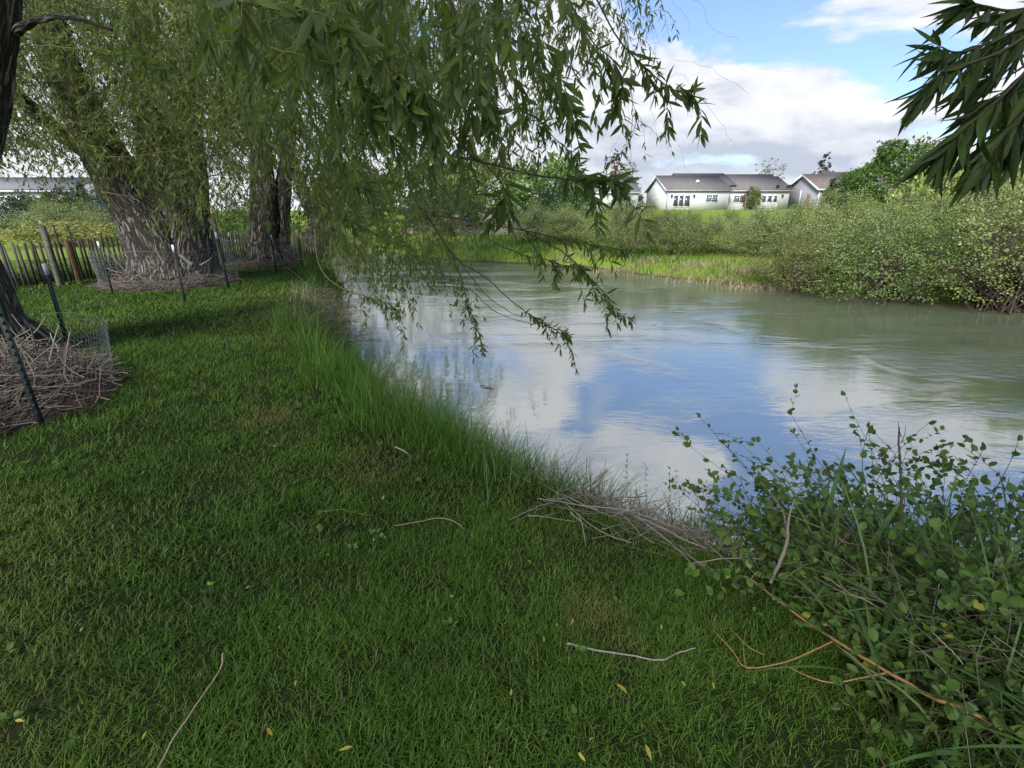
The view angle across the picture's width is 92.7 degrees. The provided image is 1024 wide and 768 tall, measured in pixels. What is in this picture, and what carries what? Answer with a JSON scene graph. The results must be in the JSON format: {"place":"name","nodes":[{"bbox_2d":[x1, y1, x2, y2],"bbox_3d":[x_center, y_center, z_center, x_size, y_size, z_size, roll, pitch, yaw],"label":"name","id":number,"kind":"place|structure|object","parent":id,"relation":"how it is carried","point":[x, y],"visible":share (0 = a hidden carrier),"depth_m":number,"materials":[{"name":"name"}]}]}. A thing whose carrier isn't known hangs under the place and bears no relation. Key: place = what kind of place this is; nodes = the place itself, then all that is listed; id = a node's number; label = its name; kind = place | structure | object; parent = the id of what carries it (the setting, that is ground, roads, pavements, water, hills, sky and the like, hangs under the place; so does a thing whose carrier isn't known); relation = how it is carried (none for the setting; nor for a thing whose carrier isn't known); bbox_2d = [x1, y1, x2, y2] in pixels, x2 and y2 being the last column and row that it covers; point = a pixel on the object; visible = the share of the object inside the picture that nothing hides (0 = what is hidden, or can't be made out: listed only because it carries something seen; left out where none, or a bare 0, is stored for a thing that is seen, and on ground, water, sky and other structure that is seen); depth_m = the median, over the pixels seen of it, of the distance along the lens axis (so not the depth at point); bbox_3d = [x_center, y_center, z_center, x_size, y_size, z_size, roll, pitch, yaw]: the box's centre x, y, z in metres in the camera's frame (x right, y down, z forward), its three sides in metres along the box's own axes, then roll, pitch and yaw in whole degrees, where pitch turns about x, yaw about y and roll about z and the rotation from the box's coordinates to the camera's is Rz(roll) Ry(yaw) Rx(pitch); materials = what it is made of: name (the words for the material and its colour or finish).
{"place":"outdoors","nodes":[
{"label":"outdoors","id":0,"kind":"place"},
{"bbox_2d":[179,254,194,266],"bbox_3d":[-6.587,-2.508,9.885,0.334,0.254,0.088,7,21,19],"label":"wood plank","id":1,"kind":"object","parent":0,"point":[186,260],"visible":1,"depth_m":9.86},
{"bbox_2d":[0,209,1023,767],"bbox_3d":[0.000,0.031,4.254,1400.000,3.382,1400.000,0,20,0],"label":"ground","id":2,"kind":"structure","parent":0,"point":[56,689],"depth_m":2.18,"materials":[{"name":"plant"}]},
{"bbox_2d":[0,303,45,427],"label":"steel post","id":3,"kind":"object","parent":2,"relation":"on","point":[8,335],"visible":0.94,"depth_m":3.68,"materials":[{"name":"metal"}]},
{"bbox_2d":[0,189,50,231],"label":"dark shrub","id":4,"kind":"object","parent":2,"relation":"on","point":[9,199],"visible":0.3,"depth_m":33.67,"materials":[{"name":"green plant"}]},
{"bbox_2d":[0,177,104,222],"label":"house","id":5,"kind":"structure","parent":2,"relation":"on","point":[10,186],"depth_m":55.04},
{"bbox_2d":[0,195,112,237],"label":"flowering shrub","id":6,"kind":"object","parent":2,"relation":"on","point":[43,212],"visible":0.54,"depth_m":27.30,"materials":[{"name":"green plant"}]},
{"bbox_2d":[41,263,71,349],"bbox_3d":[-5.324,-0.832,5.735,0.042,1.137,0.043,7,21,16],"label":"steel post","id":7,"kind":"object","parent":2,"relation":"on","point":[52,293],"visible":0.93,"depth_m":5.68,"materials":[{"name":"metal"}]},
{"bbox_2d":[0,186,114,234],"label":"dark shrub","id":8,"kind":"object","parent":2,"relation":"on","point":[71,199],"visible":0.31,"depth_m":31.85,"materials":[{"name":"green plant"}]},
{"bbox_2d":[0,218,118,246],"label":"yellow shrub","id":9,"kind":"object","parent":2,"relation":"on","point":[97,229],"visible":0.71,"depth_m":22.93,"materials":[{"name":"green plant"}]},
{"bbox_2d":[32,186,87,220],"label":"reddish shrub","id":10,"kind":"object","parent":2,"relation":"on","point":[51,192],"visible":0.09,"depth_m":42.08,"materials":[{"name":"green plant"}]},
{"bbox_2d":[0,314,134,435],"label":"twig pile","id":11,"kind":"object","parent":2,"relation":"on","point":[16,424],"visible":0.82,"depth_m":4.32,"materials":[{"name":"wood"}]},
{"bbox_2d":[0,312,115,429],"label":"wire netting","id":12,"kind":"object","parent":11,"relation":"on","point":[107,342],"visible":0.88,"depth_m":4.42,"materials":[{"name":"metal"}]},
{"bbox_2d":[75,181,101,227],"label":"spruce tree","id":13,"kind":"object","parent":2,"relation":"on","point":[77,184],"visible":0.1,"depth_m":43.57,"materials":[{"name":"green plant"}]},
{"bbox_2d":[96,241,113,293],"bbox_3d":[-8.148,-2.275,9.808,0.041,1.137,0.043,-5,20,-10],"label":"steel post","id":14,"kind":"object","parent":2,"relation":"on","point":[104,265],"visible":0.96,"depth_m":9.77,"materials":[{"name":"metal"}]},
{"bbox_2d":[87,246,238,290],"bbox_3d":[-7.950,-2.621,10.903,2.800,0.804,1.884,0,20,0],"label":"wire netting","id":15,"kind":"object","parent":2,"relation":"on","point":[96,270],"visible":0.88,"depth_m":10.31,"materials":[{"name":"metal"}]},
{"bbox_2d":[86,255,241,293],"bbox_3d":[-7.926,-2.667,11.352,3.058,0.724,3.099,0,20,0],"label":"twig pile","id":16,"kind":"object","parent":2,"relation":"on","point":[133,284],"visible":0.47,"depth_m":10.61,"materials":[{"name":"wood"}]},
{"bbox_2d":[0,215,332,289],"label":"lath fence","id":17,"kind":"object","parent":2,"relation":"on","point":[76,268],"visible":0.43,"depth_m":11.49,"materials":[{"name":"wood"}]},
{"bbox_2d":[4,241,334,284],"bbox_3d":[-11.162,-2.925,12.877,2.774,1.434,15.416,12,23,31],"label":"picket fence","id":18,"kind":"object","parent":2,"relation":"on","point":[35,271],"visible":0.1,"depth_m":12.02,"materials":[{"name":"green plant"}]},
{"bbox_2d":[171,245,185,301],"bbox_3d":[-6.120,-1.980,8.991,0.041,1.125,0.043,0,20,0],"label":"steel post","id":19,"kind":"object","parent":2,"relation":"on","point":[178,272],"visible":0.96,"depth_m":8.96,"materials":[{"name":"metal"}]},
{"bbox_2d":[157,653,223,767],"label":"lawn stick","id":20,"kind":"object","parent":2,"relation":"on","point":[181,726],"visible":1,"depth_m":1.62,"materials":[{"name":"wood"}]},
{"bbox_2d":[0,0,413,283],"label":"willow tree","id":21,"kind":"object","parent":2,"relation":"on","point":[145,224],"visible":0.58,"depth_m":8.91,"materials":[{"name":"green plant"}]},
{"bbox_2d":[214,232,229,287],"bbox_3d":[-6.278,-2.625,10.597,0.046,1.300,0.101,23,30,48],"label":"steel post","id":22,"kind":"object","parent":2,"relation":"on","point":[221,257],"visible":0.97,"depth_m":10.57,"materials":[{"name":"metal"}]},
{"bbox_2d":[213,200,304,243],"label":"green shrub","id":23,"kind":"object","parent":2,"relation":"on","point":[236,227],"visible":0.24,"depth_m":23.32,"materials":[{"name":"green plant"}]},
{"bbox_2d":[224,251,306,268],"bbox_3d":[-7.836,-4.031,15.492,2.452,0.534,2.358,0,20,0],"label":"twig pile","id":24,"kind":"object","parent":2,"relation":"on","point":[248,265],"visible":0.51,"depth_m":14.89,"materials":[{"name":"wood"}]},
{"bbox_2d":[224,238,299,265],"bbox_3d":[-7.850,-4.082,15.101,2.194,0.754,1.487,0,20,0],"label":"wire netting","id":25,"kind":"object","parent":24,"relation":"on","point":[226,250],"visible":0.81,"depth_m":14.69,"materials":[{"name":"metal"}]},
{"bbox_2d":[270,235,276,272],"bbox_3d":[-6.452,-3.477,13.246,0.040,1.102,0.042,0,20,0],"label":"steel post","id":26,"kind":"object","parent":2,"relation":"on","point":[273,253],"visible":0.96,"depth_m":13.21,"materials":[{"name":"metal"}]},
{"bbox_2d":[74,0,517,270],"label":"willow tree","id":27,"kind":"object","parent":2,"relation":"on","point":[279,202],"visible":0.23,"depth_m":14.65,"materials":[{"name":"green plant"}]},
{"bbox_2d":[297,234,302,270],"bbox_3d":[-5.946,-3.646,13.723,0.040,1.102,0.042,-10,22,-27],"label":"steel post","id":28,"kind":"object","parent":2,"relation":"on","point":[300,250],"visible":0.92,"depth_m":13.68,"materials":[{"name":"metal"}]},
{"bbox_2d":[263,265,376,353],"bbox_3d":[-3.703,-1.641,9.735,2.064,1.024,6.496,-7,21,-19],"label":"bank brush","id":29,"kind":"object","parent":2,"relation":"on","point":[346,309],"visible":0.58,"depth_m":9.59,"materials":[{"name":"plant"}]},
{"bbox_2d":[290,222,349,254],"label":"flowering shrub","id":30,"kind":"object","parent":2,"relation":"on","point":[305,236],"visible":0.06,"depth_m":27.69,"materials":[{"name":"green plant"}]},
{"bbox_2d":[292,229,375,257],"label":"flowering shrub","id":31,"kind":"object","parent":2,"relation":"on","point":[369,251],"visible":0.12,"depth_m":25.71,"materials":[{"name":"green plant"}]},
{"bbox_2d":[334,165,398,222],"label":"broadleaf tree","id":32,"kind":"object","parent":2,"relation":"on","point":[387,210],"visible":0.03,"depth_m":56.63,"materials":[{"name":"green plant"}]},
{"bbox_2d":[0,0,739,376],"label":"willow tree","id":33,"kind":"object","parent":2,"relation":"on","point":[348,50],"visible":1,"depth_m":2.59,"materials":[{"name":"green plant"}]},
{"bbox_2d":[203,0,553,273],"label":"willow tree","id":34,"kind":"object","parent":2,"relation":"on","point":[399,257],"visible":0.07,"depth_m":18.75,"materials":[{"name":"green plant"}]},
{"bbox_2d":[377,149,454,219],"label":"broadleaf tree","id":35,"kind":"object","parent":2,"relation":"on","point":[402,192],"visible":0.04,"depth_m":53.49,"materials":[{"name":"green plant"}]},
{"bbox_2d":[395,518,464,529],"bbox_3d":[-0.433,0.742,2.616,0.379,0.021,0.068,2,20,5],"label":"lawn stick","id":36,"kind":"object","parent":2,"relation":"on","point":[428,519],"visible":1,"depth_m":2.62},
{"bbox_2d":[388,187,491,232],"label":"dark shrub","id":37,"kind":"object","parent":2,"relation":"on","point":[468,215],"visible":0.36,"depth_m":33.01,"materials":[{"name":"green plant"}]},
{"bbox_2d":[0,395,932,754],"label":"lawn weeds","id":38,"kind":"object","parent":2,"relation":"on","point":[10,647],"visible":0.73,"depth_m":2.01,"materials":[{"name":"green plant"}]},
{"bbox_2d":[400,213,533,234],"bbox_3d":[-3.292,-11.861,36.141,11.260,1.562,5.870,4,20,11],"label":"earth mound","id":39,"kind":"object","parent":2,"relation":"on","point":[481,231],"visible":0.14,"depth_m":34.38,"materials":[{"name":"plant"}]},
{"bbox_2d":[428,147,526,217],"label":"broadleaf tree","id":40,"kind":"object","parent":2,"relation":"on","point":[494,187],"visible":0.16,"depth_m":42.37,"materials":[{"name":"green plant"}]},
{"bbox_2d":[495,198,569,243],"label":"flowering shrub","id":41,"kind":"object","parent":2,"relation":"on","point":[527,220],"visible":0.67,"depth_m":25.58,"materials":[{"name":"green plant"}]},
{"bbox_2d":[256,250,809,339],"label":"dry bank grass","id":42,"kind":"structure","parent":2,"relation":"on","point":[742,269],"depth_m":16.19,"materials":[{"name":"plant"}]},
{"bbox_2d":[497,150,596,223],"bbox_3d":[3.023,-16.293,41.250,8.989,6.156,9.618,0,20,0],"label":"broadleaf tree","id":43,"kind":"object","parent":2,"relation":"on","point":[523,179],"visible":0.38,"depth_m":38.97,"materials":[{"name":"green plant"}]},
{"bbox_2d":[520,177,601,240],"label":"dark shrub","id":44,"kind":"object","parent":2,"relation":"on","point":[545,200],"visible":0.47,"depth_m":27.06,"materials":[{"name":"green plant"}]},
{"bbox_2d":[531,198,598,243],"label":"flowering shrub","id":45,"kind":"object","parent":2,"relation":"on","point":[575,220],"visible":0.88,"depth_m":24.88,"materials":[{"name":"green plant"}]},
{"bbox_2d":[569,176,641,210],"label":"house","id":46,"kind":"structure","parent":2,"relation":"on","point":[636,190],"depth_m":71.15,"materials":[{"name":"white"}]},
{"bbox_2d":[609,148,625,175],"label":"broadleaf tree","id":47,"kind":"object","parent":2,"relation":"on","point":[614,166],"visible":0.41,"depth_m":86.68,"materials":[{"name":"green plant"}]},
{"bbox_2d":[582,191,663,242],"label":"flowering shrub","id":48,"kind":"object","parent":2,"relation":"on","point":[606,208],"visible":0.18,"depth_m":25.22,"materials":[{"name":"green plant"}]},
{"bbox_2d":[567,642,695,660],"bbox_3d":[0.448,1.006,1.841,0.480,0.044,0.048,2,20,6],"label":"lawn stick","id":49,"kind":"object","parent":2,"relation":"on","point":[598,650],"visible":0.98,"depth_m":1.84,"materials":[{"name":"wood"}]},
{"bbox_2d":[622,158,641,188],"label":"broadleaf tree","id":50,"kind":"object","parent":2,"relation":"on","point":[633,169],"visible":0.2,"depth_m":84.03,"materials":[{"name":"green plant"}]},
{"bbox_2d":[582,197,683,254],"bbox_3d":[5.550,-6.786,21.059,4.767,2.449,4.394,0,20,0],"label":"flowering shrub","id":51,"kind":"object","parent":2,"relation":"on","point":[617,214],"visible":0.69,"depth_m":20.74,"materials":[{"name":"green plant"}]},
{"bbox_2d":[253,245,1023,669],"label":"bank grass","id":52,"kind":"structure","parent":2,"relation":"on","point":[325,357],"depth_m":3.79,"materials":[{"name":"plant"}]},
{"bbox_2d":[822,576,883,610],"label":"dry stalk","id":53,"kind":"object","parent":52,"relation":"on","point":[852,594],"visible":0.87,"depth_m":1.86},
{"bbox_2d":[638,193,644,206],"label":"reddish shrub","id":54,"kind":"object","parent":2,"relation":"on","point":[641,195],"visible":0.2,"depth_m":74.22,"materials":[{"name":"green plant"}]},
{"bbox_2d":[498,448,792,574],"bbox_3d":[0.690,0.801,2.788,1.543,0.650,1.278,0,20,0],"label":"brush pile","id":55,"kind":"object","parent":2,"relation":"on","point":[662,519],"visible":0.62,"depth_m":2.64,"materials":[{"name":"wood"}]},
{"bbox_2d":[567,469,607,497],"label":"dead branch","id":56,"kind":"object","parent":55,"relation":"on","point":[600,476],"visible":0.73,"depth_m":2.92,"materials":[{"name":"wood"}]},
{"bbox_2d":[538,498,687,531],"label":"dead branch","id":57,"kind":"object","parent":55,"relation":"on","point":[612,508],"visible":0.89,"depth_m":2.60,"materials":[{"name":"wood"}]},
{"bbox_2d":[613,507,660,513],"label":"dead branch","id":58,"kind":"object","parent":55,"relation":"on","point":[655,508],"visible":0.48,"depth_m":2.73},
{"bbox_2d":[634,516,707,548],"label":"dead branch","id":59,"kind":"object","parent":55,"relation":"on","point":[658,526],"visible":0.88,"depth_m":2.45,"materials":[{"name":"wood"}]},
{"bbox_2d":[683,532,739,540],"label":"dead branch","id":60,"kind":"object","parent":55,"relation":"on","point":[717,537],"visible":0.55,"depth_m":2.52,"materials":[{"name":"wood"}]},
{"bbox_2d":[639,207,702,241],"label":"flowering shrub","id":61,"kind":"object","parent":2,"relation":"on","point":[676,221],"visible":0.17,"depth_m":24.97,"materials":[{"name":"green plant"}]},
{"bbox_2d":[631,205,722,255],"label":"flowering shrub","id":62,"kind":"object","parent":2,"relation":"on","point":[672,225],"visible":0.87,"depth_m":19.82,"materials":[{"name":"green plant"}]},
{"bbox_2d":[351,228,1022,309],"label":"bank grass","id":63,"kind":"structure","parent":2,"relation":"on","point":[490,245],"depth_m":21.29,"materials":[{"name":"plant"}]},
{"bbox_2d":[644,173,794,209],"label":"house","id":64,"kind":"structure","parent":2,"relation":"on","point":[706,191],"depth_m":71.17,"materials":[{"name":"white"}]},
{"bbox_2d":[672,195,678,206],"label":"glass door","id":65,"kind":"structure","parent":64,"relation":"in","point":[676,197],"depth_m":69.71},
{"bbox_2d":[678,195,684,206],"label":"glass door","id":66,"kind":"structure","parent":64,"relation":"in","point":[681,197],"depth_m":69.74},
{"bbox_2d":[684,195,690,206],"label":"glass door","id":67,"kind":"structure","parent":64,"relation":"in","point":[687,198],"depth_m":69.71,"materials":[{"name":"glass"}]},
{"bbox_2d":[705,195,718,202],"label":"window","id":68,"kind":"structure","parent":64,"relation":"in","point":[709,198],"depth_m":69.64,"materials":[{"name":"white glass"}]},
{"bbox_2d":[733,195,745,202],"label":"window","id":69,"kind":"structure","parent":64,"relation":"in","point":[737,198],"depth_m":71.22,"materials":[{"name":"white glass"}]},
{"bbox_2d":[683,206,773,254],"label":"flowering shrub","id":70,"kind":"object","parent":2,"relation":"on","point":[731,215],"visible":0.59,"depth_m":19.12,"materials":[{"name":"green plant"}]},
{"bbox_2d":[460,423,1023,767],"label":"coarse grass","id":71,"kind":"structure","parent":2,"relation":"on","point":[954,752],"depth_m":1.79,"materials":[{"name":"plant"}]},
{"bbox_2d":[742,187,763,209],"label":"green shrub","id":72,"kind":"object","parent":2,"relation":"on","point":[756,195],"visible":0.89,"depth_m":67.77,"materials":[{"name":"green plant"}]},
{"bbox_2d":[714,198,810,256],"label":"flowering shrub","id":73,"kind":"object","parent":2,"relation":"on","point":[766,216],"visible":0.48,"depth_m":18.30,"materials":[{"name":"green plant"}]},
{"bbox_2d":[748,202,776,209],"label":"deck","id":74,"kind":"structure","parent":2,"relation":"on","point":[767,206],"depth_m":69.70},
{"bbox_2d":[755,158,786,178],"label":"broadleaf tree","id":75,"kind":"object","parent":2,"relation":"on","point":[773,173],"visible":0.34,"depth_m":91.61,"materials":[{"name":"green plant"}]},
{"bbox_2d":[760,482,794,583],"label":"dead branch","id":76,"kind":"object","parent":2,"relation":"on","point":[779,563],"visible":0.98,"depth_m":2.02,"materials":[{"name":"wood"}]},
{"bbox_2d":[741,202,846,255],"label":"flowering shrub","id":77,"kind":"object","parent":2,"relation":"on","point":[793,217],"visible":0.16,"depth_m":18.05,"materials":[{"name":"green plant"}]},
{"bbox_2d":[738,212,895,293],"bbox_3d":[8.474,-3.882,14.338,3.944,2.233,3.984,-3,20,-10],"label":"riverside shrub","id":78,"kind":"object","parent":2,"relation":"on","point":[785,248],"visible":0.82,"depth_m":13.87,"materials":[{"name":"green plant"}]},
{"bbox_2d":[811,151,833,173],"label":"broadleaf tree","id":79,"kind":"object","parent":2,"relation":"on","point":[825,168],"visible":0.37,"depth_m":89.61,"materials":[{"name":"green plant"}]},
{"bbox_2d":[765,178,905,254],"bbox_3d":[10.982,-5.586,16.786,4.190,2.814,3.960,7,21,20],"label":"flowering shrub","id":80,"kind":"object","parent":2,"relation":"on","point":[853,203],"visible":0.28,"depth_m":16.48,"materials":[{"name":"green plant"}]},
{"bbox_2d":[822,178,862,206],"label":"clipped shrub","id":81,"kind":"object","parent":2,"relation":"on","point":[833,181],"visible":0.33,"depth_m":64.37,"materials":[{"name":"green plant"}]},
{"bbox_2d":[662,383,1023,675],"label":"leafy shrub","id":82,"kind":"object","parent":2,"relation":"on","point":[1001,597],"visible":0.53,"depth_m":2.18,"materials":[{"name":"green plant"}]},
{"bbox_2d":[668,466,1019,671],"bbox_3d":[1.463,0.892,2.426,1.289,0.882,1.473,5,20,15],"label":"leafy shrub","id":83,"kind":"object","parent":2,"relation":"on","point":[898,598],"visible":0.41,"depth_m":2.16,"materials":[{"name":"green plant"}]},
{"bbox_2d":[684,480,1023,767],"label":"leafy shrub","id":84,"kind":"object","parent":2,"relation":"on","point":[949,687],"visible":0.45,"depth_m":1.69,"materials":[{"name":"green plant"}]},
{"bbox_2d":[916,618,962,663],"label":"dry stalk","id":85,"kind":"object","parent":84,"relation":"on","point":[944,643],"visible":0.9,"depth_m":1.61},
{"bbox_2d":[713,572,995,726],"bbox_3d":[1.055,0.960,1.696,0.417,0.064,0.842,-12,23,-31],"label":"bare branch","id":86,"kind":"object","parent":2,"relation":"on","point":[938,700],"visible":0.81,"depth_m":1.68,"materials":[{"name":"wood"}]},
{"bbox_2d":[779,193,931,270],"bbox_3d":[10.601,-4.606,14.965,3.954,2.382,4.290,-10,22,-26],"label":"flowering shrub","id":87,"kind":"object","parent":2,"relation":"on","point":[826,211],"visible":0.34,"depth_m":15.10,"materials":[{"name":"green plant"}]},
{"bbox_2d":[787,172,934,209],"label":"house","id":88,"kind":"structure","parent":2,"relation":"on","point":[808,184],"depth_m":69.72,"materials":[{"name":"grey"}]},
{"bbox_2d":[807,201,928,247],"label":"flowering shrub","id":89,"kind":"object","parent":2,"relation":"on","point":[859,212],"visible":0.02,"depth_m":16.92,"materials":[{"name":"green plant"}]},
{"bbox_2d":[828,198,928,253],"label":"flowering shrub","id":90,"kind":"object","parent":2,"relation":"on","point":[893,213],"visible":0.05,"depth_m":16.91,"materials":[{"name":"green plant"}]},
{"bbox_2d":[746,488,1023,767],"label":"dead stalks","id":91,"kind":"object","parent":2,"relation":"on","point":[886,578],"visible":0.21,"depth_m":1.74,"materials":[{"name":"plant"}]},
{"bbox_2d":[837,132,961,207],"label":"broadleaf tree","id":92,"kind":"object","parent":2,"relation":"on","point":[884,160],"visible":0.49,"depth_m":49.00,"materials":[{"name":"green plant"}]},
{"bbox_2d":[898,422,905,533],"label":"woody stem","id":93,"kind":"object","parent":2,"relation":"on","point":[901,491],"visible":0.91,"depth_m":2.17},
{"bbox_2d":[808,193,1016,304],"bbox_3d":[9.745,-3.508,12.507,4.823,2.791,4.774,-4,20,-11],"label":"riverside shrub","id":94,"kind":"object","parent":2,"relation":"on","point":[889,277],"visible":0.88,"depth_m":12.23,"materials":[{"name":"green plant"}]},
{"bbox_2d":[824,189,1001,270],"bbox_3d":[12.531,-4.688,15.016,4.632,2.471,4.377,-10,22,-26],"label":"flowering shrub","id":95,"kind":"object","parent":2,"relation":"on","point":[938,204],"visible":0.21,"depth_m":14.46,"materials":[{"name":"green plant"}]},
{"bbox_2d":[883,180,1023,250],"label":"flowering shrub","id":96,"kind":"object","parent":2,"relation":"on","point":[909,197],"visible":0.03,"depth_m":17.68,"materials":[{"name":"green plant"}]},
{"bbox_2d":[884,0,1023,209],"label":"willow tree","id":97,"kind":"object","parent":2,"relation":"on","point":[996,154],"visible":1,"depth_m":0.80,"materials":[{"name":"green plant"}]},
{"bbox_2d":[884,147,1023,248],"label":"yellow shrub","id":98,"kind":"object","parent":2,"relation":"on","point":[954,180],"visible":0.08,"depth_m":18.77,"materials":[{"name":"green plant"}]},
{"bbox_2d":[897,167,1023,268],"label":"flowering shrub","id":99,"kind":"object","parent":2,"relation":"on","point":[992,202],"visible":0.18,"depth_m":13.96,"materials":[{"name":"green plant"}]},
{"bbox_2d":[903,175,1023,314],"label":"riverside shrub","id":100,"kind":"object","parent":2,"relation":"on","point":[1011,295],"visible":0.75,"depth_m":11.23,"materials":[{"name":"green plant"}]},
{"bbox_2d":[982,168,1023,248],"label":"flowering shrub","id":101,"kind":"object","parent":2,"relation":"on","point":[1007,221],"visible":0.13,"depth_m":14.74,"materials":[{"name":"green plant"}]},
{"bbox_2d":[0,0,1023,209],"label":"sky","id":102,"kind":"structure","parent":0,"point":[814,78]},
{"bbox_2d":[114,230,1023,564],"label":"water","id":103,"kind":"structure","parent":0,"point":[734,362],"depth_m":7.04,"materials":[{"name":"liquid"}]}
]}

